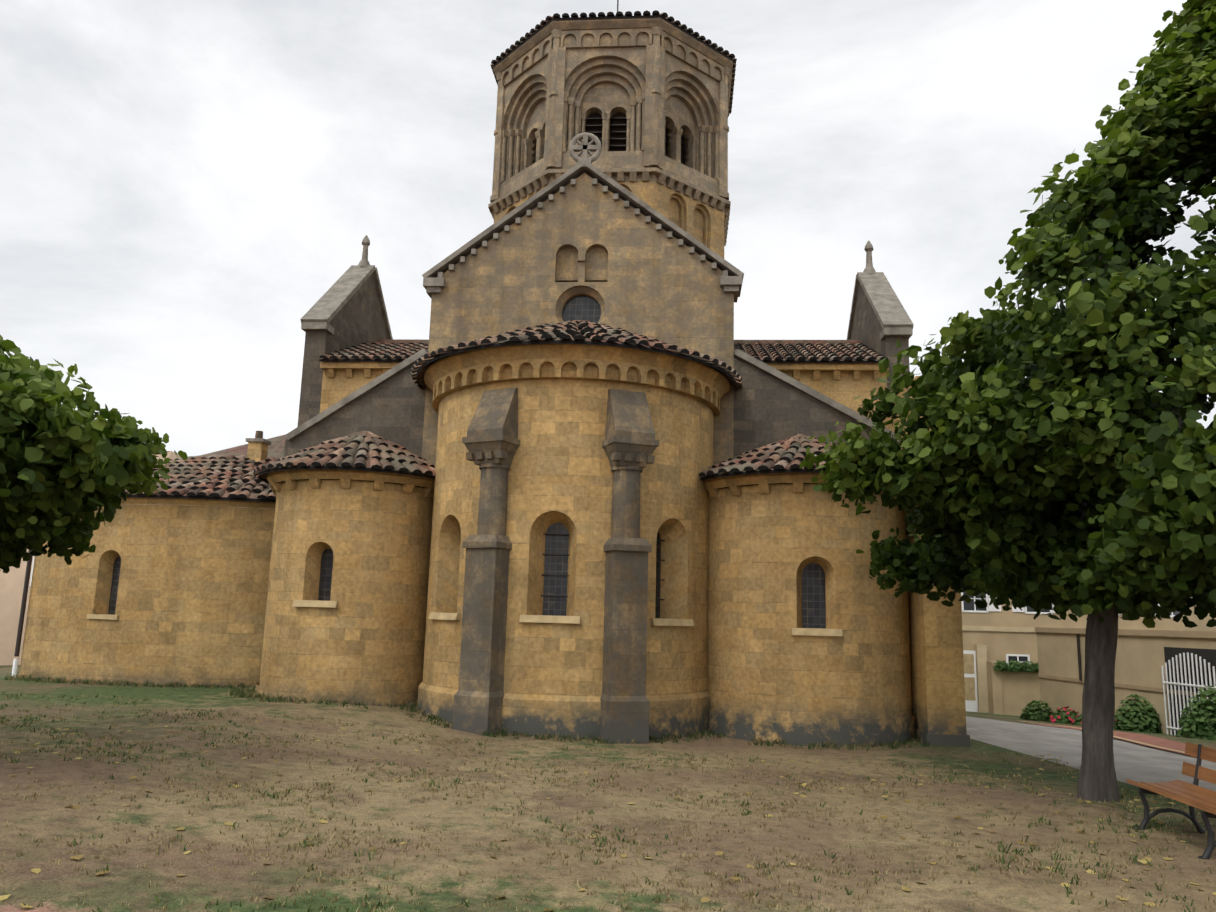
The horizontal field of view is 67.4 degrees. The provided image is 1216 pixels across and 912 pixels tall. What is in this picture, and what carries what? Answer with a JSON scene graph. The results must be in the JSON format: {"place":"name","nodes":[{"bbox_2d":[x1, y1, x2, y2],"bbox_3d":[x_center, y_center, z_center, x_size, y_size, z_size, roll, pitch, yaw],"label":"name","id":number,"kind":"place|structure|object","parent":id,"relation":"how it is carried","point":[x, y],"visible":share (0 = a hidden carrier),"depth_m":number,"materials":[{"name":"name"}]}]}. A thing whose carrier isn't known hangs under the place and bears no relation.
{"place":"outdoors","nodes":[
{"label":"outdoors","id":0,"kind":"place"},
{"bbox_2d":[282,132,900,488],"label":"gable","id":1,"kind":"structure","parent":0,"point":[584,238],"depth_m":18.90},
{"bbox_2d":[0,665,1215,911],"bbox_3d":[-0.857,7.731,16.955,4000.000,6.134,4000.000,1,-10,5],"label":"lawn","id":2,"kind":"structure","parent":0,"point":[62,885],"depth_m":8.66,"materials":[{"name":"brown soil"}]},
{"bbox_2d":[0,335,187,573],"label":"lime tree","id":3,"kind":"object","parent":2,"relation":"on","point":[65,468],"visible":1,"depth_m":8.99,"materials":[{"name":"green plant"}]},
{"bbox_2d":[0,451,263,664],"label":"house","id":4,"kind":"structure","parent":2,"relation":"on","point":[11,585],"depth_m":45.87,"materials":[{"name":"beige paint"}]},
{"bbox_2d":[12,431,286,686],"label":"church sacristy","id":5,"kind":"structure","parent":2,"relation":"on","point":[172,586],"depth_m":19.25,"materials":[{"name":"beige stone"}]},
{"bbox_2d":[252,431,435,705],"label":"apsidal chapel","id":6,"kind":"structure","parent":2,"relation":"on","point":[346,609],"depth_m":16.89,"materials":[{"name":"beige stone"}]},
{"bbox_2d":[411,320,742,743],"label":"church apse","id":7,"kind":"structure","parent":2,"relation":"on","point":[568,583],"depth_m":15.58,"materials":[{"name":"beige stone"}]},
{"bbox_2d":[297,235,913,426],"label":"church transept","id":8,"kind":"structure","parent":2,"relation":"on","point":[352,345],"depth_m":23.40,"materials":[{"name":"beige stone"}]},
{"bbox_2d":[699,433,915,746],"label":"apsidal chapel","id":9,"kind":"structure","parent":2,"relation":"on","point":[808,632],"depth_m":15.79,"materials":[{"name":"beige stone"}]},
{"bbox_2d":[876,376,969,746],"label":"church wall","id":10,"kind":"structure","parent":2,"relation":"on","point":[937,674],"depth_m":15.80,"materials":[{"name":"beige stone"}]},
{"bbox_2d":[799,0,1215,801],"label":"lime tree","id":11,"kind":"object","parent":2,"relation":"on","point":[1075,470],"visible":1,"depth_m":10.79,"materials":[{"name":"green plant"}]},
{"bbox_2d":[961,591,1181,715],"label":"house","id":12,"kind":"structure","parent":2,"relation":"on","point":[992,634],"depth_m":36.85,"materials":[{"name":"beige paint"}]},
{"bbox_2d":[994,660,1215,740],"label":"shrubs","id":13,"kind":"object","parent":2,"relation":"on","point":[1197,722],"visible":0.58,"depth_m":22.30,"materials":[{"name":"green plant"}]},
{"bbox_2d":[1035,597,1215,735],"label":"boundary wall","id":14,"kind":"structure","parent":2,"relation":"on","point":[1168,674],"depth_m":23.15,"materials":[{"name":"beige paint"}]},
{"bbox_2d":[1127,742,1215,858],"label":"bench","id":15,"kind":"object","parent":2,"relation":"on","point":[1193,795],"visible":0.85,"depth_m":9.29,"materials":[{"name":"brown wood"}]},
{"bbox_2d":[0,0,1215,455],"label":"sky","id":16,"kind":"structure","parent":0,"point":[182,182],"materials":[{"name":"white"}]},
{"bbox_2d":[488,0,736,258],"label":"church tower","id":17,"kind":"structure","parent":0,"point":[646,98],"depth_m":24.35,"materials":[{"name":"beige stone"}]},
{"bbox_2d":[966,716,1215,791],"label":"road","id":18,"kind":"structure","parent":0,"point":[1136,759],"depth_m":16.24,"materials":[{"name":"grey asphalt"}]}
]}

